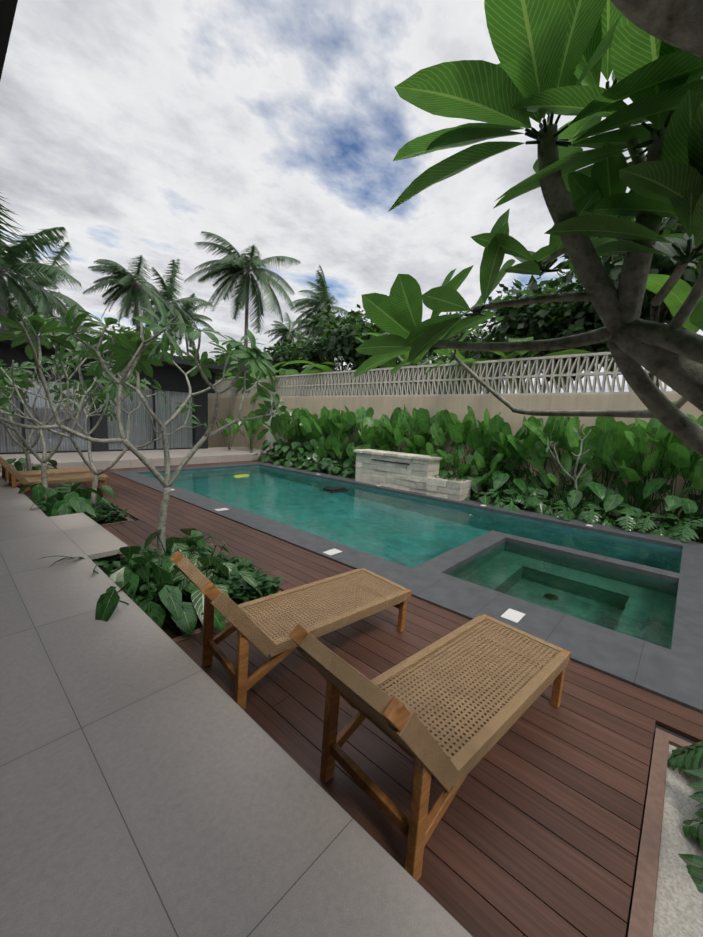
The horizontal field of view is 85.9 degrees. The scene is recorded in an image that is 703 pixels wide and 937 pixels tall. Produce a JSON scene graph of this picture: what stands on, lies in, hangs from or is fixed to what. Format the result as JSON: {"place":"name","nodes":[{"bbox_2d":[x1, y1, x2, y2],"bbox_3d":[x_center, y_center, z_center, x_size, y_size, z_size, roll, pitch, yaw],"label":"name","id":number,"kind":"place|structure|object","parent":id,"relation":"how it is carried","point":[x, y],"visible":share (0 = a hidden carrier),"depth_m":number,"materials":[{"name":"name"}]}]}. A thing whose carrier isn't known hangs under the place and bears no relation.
{"place":"outdoors","nodes":[
{"label":"outdoors","id":0,"kind":"place"},
{"bbox_2d":[0,380,192,452],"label":"pavilion curtains","id":1,"kind":"object","parent":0,"point":[170,405],"depth_m":13.93,"materials":[{"name":"grey fabric"}]},
{"bbox_2d":[0,377,195,453],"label":"pavilion frames","id":2,"kind":"structure","parent":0,"point":[53,380],"depth_m":13.43,"materials":[{"name":"black metal"}]},
{"bbox_2d":[0,381,194,452],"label":"pavilion glass","id":3,"kind":"object","parent":2,"relation":"in","point":[108,423],"depth_m":13.63,"materials":[{"name":"glass"}]},
{"bbox_2d":[88,395,192,449],"bbox_3d":[-13.582,-2.168,14.625,7.900,2.370,11.600,9,10,42],"label":"pavilion interior","id":4,"kind":"object","parent":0,"point":[90,429],"depth_m":13.58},
{"bbox_2d":[0,193,352,356],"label":"palm trees","id":5,"kind":"object","parent":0,"point":[27,268],"depth_m":27.84,"materials":[{"name":"green plant"}]},
{"bbox_2d":[0,447,472,936],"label":"terrace","id":6,"kind":"structure","parent":0,"point":[156,780],"depth_m":1.50,"materials":[{"name":"tile"}]},
{"bbox_2d":[0,0,17,79],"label":"roof edge","id":7,"kind":"object","parent":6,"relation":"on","point":[7,10],"depth_m":1.15,"materials":[{"name":"black"}]},
{"bbox_2d":[90,383,207,451],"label":"pavilion piers","id":8,"kind":"structure","parent":6,"relation":"on","point":[100,431],"depth_m":15.68,"materials":[{"name":"grey concrete"}]},
{"bbox_2d":[0,329,234,392],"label":"pavilion roof","id":9,"kind":"structure","parent":8,"relation":"on","point":[167,375],"depth_m":13.84,"materials":[{"name":"black"}]},
{"bbox_2d":[0,0,702,394],"label":"sky","id":10,"kind":"structure","parent":0,"point":[132,128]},
{"bbox_2d":[266,461,702,542],"bbox_3d":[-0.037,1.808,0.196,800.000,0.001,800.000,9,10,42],"label":"ground","id":11,"kind":"structure","parent":0,"point":[519,506],"depth_m":8.38,"materials":[{"name":"soil"}]},
{"bbox_2d":[265,399,281,452],"bbox_3d":[-3.302,-1.656,15.959,0.750,2.500,0.280,9,10,42],"label":"shower pilaster","id":12,"kind":"object","parent":11,"relation":"on","point":[269,437],"visible":0.14,"depth_m":15.85,"materials":[{"name":"beige stone"}]},
{"bbox_2d":[0,296,592,559],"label":"frangipani trees","id":13,"kind":"object","parent":11,"relation":"on","point":[121,356],"depth_m":4.47,"materials":[{"name":"plant"}]},
{"bbox_2d":[17,323,548,439],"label":"frangipani petioles","id":14,"kind":"object","parent":13,"relation":"attached to","point":[83,352],"visible":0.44,"depth_m":4.25,"materials":[{"name":"green plant"}]},
{"bbox_2d":[0,216,702,393],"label":"trees","id":15,"kind":"object","parent":11,"relation":"on","point":[348,353],"depth_m":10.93,"materials":[{"name":"green plant"}]},
{"bbox_2d":[0,438,702,634],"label":"ground cover plants","id":16,"kind":"object","parent":11,"relation":"on","point":[185,620],"visible":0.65,"depth_m":6.38,"materials":[{"name":"green plant"}]},
{"bbox_2d":[43,451,702,891],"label":"ground cover plants","id":17,"kind":"object","parent":11,"relation":"on","point":[687,527],"visible":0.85,"depth_m":6.75,"materials":[{"name":"green plant"}]},
{"bbox_2d":[113,507,698,936],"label":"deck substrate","id":18,"kind":"object","parent":11,"relation":"on","point":[643,807],"visible":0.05,"depth_m":1.88,"materials":[{"name":"brown"}]},
{"bbox_2d":[97,514,267,638],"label":"planter soil","id":19,"kind":"structure","parent":18,"relation":"on","point":[168,630],"depth_m":3.21,"materials":[{"name":"black soil"}]},
{"bbox_2d":[92,554,119,562],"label":"step plinth","id":20,"kind":"structure","parent":19,"relation":"on","point":[107,558],"depth_m":4.12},
{"bbox_2d":[36,505,225,634],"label":"plant leaves","id":21,"kind":"object","parent":19,"relation":"on","point":[108,563],"visible":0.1,"depth_m":3.70,"materials":[{"name":"green plant"}]},
{"bbox_2d":[139,529,262,624],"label":"veined philodendron leaves","id":22,"kind":"object","parent":19,"relation":"on","point":[197,597],"visible":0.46,"depth_m":3.68,"materials":[{"name":"green plant"}]},
{"bbox_2d":[28,473,468,604],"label":"ground cover leaves","id":23,"kind":"object","parent":19,"relation":"on","point":[239,592],"visible":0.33,"depth_m":3.84,"materials":[{"name":"green plant"}]},
{"bbox_2d":[16,460,702,936],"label":"deck boards","id":24,"kind":"object","parent":18,"relation":"on","point":[536,832],"visible":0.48,"depth_m":2.00,"materials":[{"name":"brown wood"}]},
{"bbox_2d":[2,466,92,485],"bbox_3d":[-6.606,-0.007,8.135,0.641,0.865,1.751,9,10,42],"label":"lounge chair","id":25,"kind":"object","parent":24,"relation":"on","point":[35,473],"visible":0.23,"depth_m":8.15,"materials":[{"name":"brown wood"}]},
{"bbox_2d":[0,456,108,492],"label":"lounge chair","id":26,"kind":"object","parent":24,"relation":"on","point":[14,473],"visible":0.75,"depth_m":7.35,"materials":[{"name":"brown wood"}]},
{"bbox_2d":[170,551,411,709],"bbox_3d":[-0.343,0.956,2.833,1.741,0.865,0.614,-4,10,-41],"label":"lounger","id":27,"kind":"object","parent":24,"relation":"on","point":[239,617],"visible":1,"depth_m":2.66,"materials":[{"name":"brown wood"}]},
{"bbox_2d":[289,614,570,880],"bbox_3d":[0.553,1.098,2.040,1.741,0.865,0.614,-4,10,-42],"label":"lounger","id":28,"kind":"object","parent":24,"relation":"on","point":[397,721],"visible":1,"depth_m":1.82,"materials":[{"name":"brown wood"}]},
{"bbox_2d":[100,508,691,936],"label":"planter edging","id":29,"kind":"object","parent":18,"relation":"on","point":[644,900],"depth_m":1.66,"materials":[{"name":"grey concrete"}]},
{"bbox_2d":[142,466,681,641],"bbox_3d":[-0.450,1.521,8.357,12.100,1.610,4.640,9,10,42],"label":"pool edge","id":30,"kind":"object","parent":11,"relation":"in","point":[461,506],"visible":0.02,"depth_m":8.09,"materials":[{"name":"stone"}]},
{"bbox_2d":[111,462,702,713],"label":"coping","id":31,"kind":"object","parent":30,"relation":"on","point":[668,674],"visible":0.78,"depth_m":3.91,"materials":[{"name":"grey stone"}]},
{"bbox_2d":[171,474,592,622],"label":"skimmer lids","id":32,"kind":"object","parent":31,"relation":"on","point":[513,615],"visible":0.67,"depth_m":3.55,"materials":[{"name":"white plastic"}]},
{"bbox_2d":[353,449,470,500],"bbox_3d":[1.477,0.105,9.874,3.292,0.943,0.674,9,10,42],"label":"water feature","id":33,"kind":"object","parent":31,"relation":"on","point":[417,473],"visible":0.92,"depth_m":9.56,"materials":[{"name":"stone"}]},
{"bbox_2d":[372,459,409,464],"bbox_3d":[1.153,-0.190,10.064,1.200,0.030,0.480,9,10,42],"label":"water spout","id":34,"kind":"object","parent":33,"relation":"on","point":[391,462],"visible":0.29,"depth_m":9.85,"materials":[{"name":"grey metal"}]},
{"bbox_2d":[145,467,681,648],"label":"pool water","id":35,"kind":"structure","parent":30,"relation":"in","point":[409,532],"depth_m":5.97,"materials":[{"name":"teal liquid"}]},
{"bbox_2d":[234,474,249,477],"bbox_3d":[-3.273,0.219,11.274,0.418,0.004,0.746,4,8,11],"label":"pool float","id":36,"kind":"object","parent":35,"relation":"on","point":[241,475],"visible":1,"depth_m":11.29,"materials":[{"name":"yellow plastic"}]},
{"bbox_2d":[320,486,348,492],"bbox_3d":[-0.440,0.539,9.738,0.450,0.080,0.600,9,10,42],"label":"pool float","id":37,"kind":"object","parent":35,"relation":"on","point":[333,489],"visible":0.89,"depth_m":9.63,"materials":[{"name":"black"}]},
{"bbox_2d":[447,541,677,584],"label":"spa wall","id":38,"kind":"structure","parent":30,"relation":"on","point":[662,580],"depth_m":5.14,"materials":[{"name":"stone"}]},
{"bbox_2d":[208,394,702,525],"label":"boundary wall","id":39,"kind":"structure","parent":11,"relation":"on","point":[434,405],"depth_m":10.09,"materials":[{"name":"paint"}]},
{"bbox_2d":[208,352,677,397],"bbox_3d":[1.196,-2.754,12.099,33.080,0.900,0.180,9,10,42],"label":"breeze block screen","id":40,"kind":"object","parent":39,"relation":"on","point":[403,381],"visible":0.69,"depth_m":10.53,"materials":[{"name":"white concrete"}]},
{"bbox_2d":[212,274,702,403],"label":"banana plants","id":41,"kind":"object","parent":11,"relation":"on","point":[675,298],"depth_m":9.81,"materials":[{"name":"green plant"}]},
{"bbox_2d":[216,401,702,491],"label":"hedge plants","id":42,"kind":"object","parent":11,"relation":"on","point":[622,444],"visible":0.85,"depth_m":9.01,"materials":[{"name":"green plant"}]},
{"bbox_2d":[221,425,702,532],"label":"hedge plants","id":43,"kind":"object","parent":11,"relation":"on","point":[607,480],"visible":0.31,"depth_m":8.16,"materials":[{"name":"green plant"}]},
{"bbox_2d":[353,0,702,456],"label":"frangipani","id":44,"kind":"object","parent":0,"point":[557,57],"depth_m":0.71,"materials":[{"name":"green plant"}]},
{"bbox_2d":[449,77,702,362],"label":"frangipani petioles","id":45,"kind":"object","parent":44,"relation":"attached to","point":[688,256],"visible":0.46,"depth_m":0.69,"materials":[{"name":"green plant"}]},
{"bbox_2d":[652,744,702,936],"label":"planter pebbles","id":46,"kind":"object","parent":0,"point":[678,910],"visible":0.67,"depth_m":1.56,"materials":[{"name":"white gravel"}]}
]}

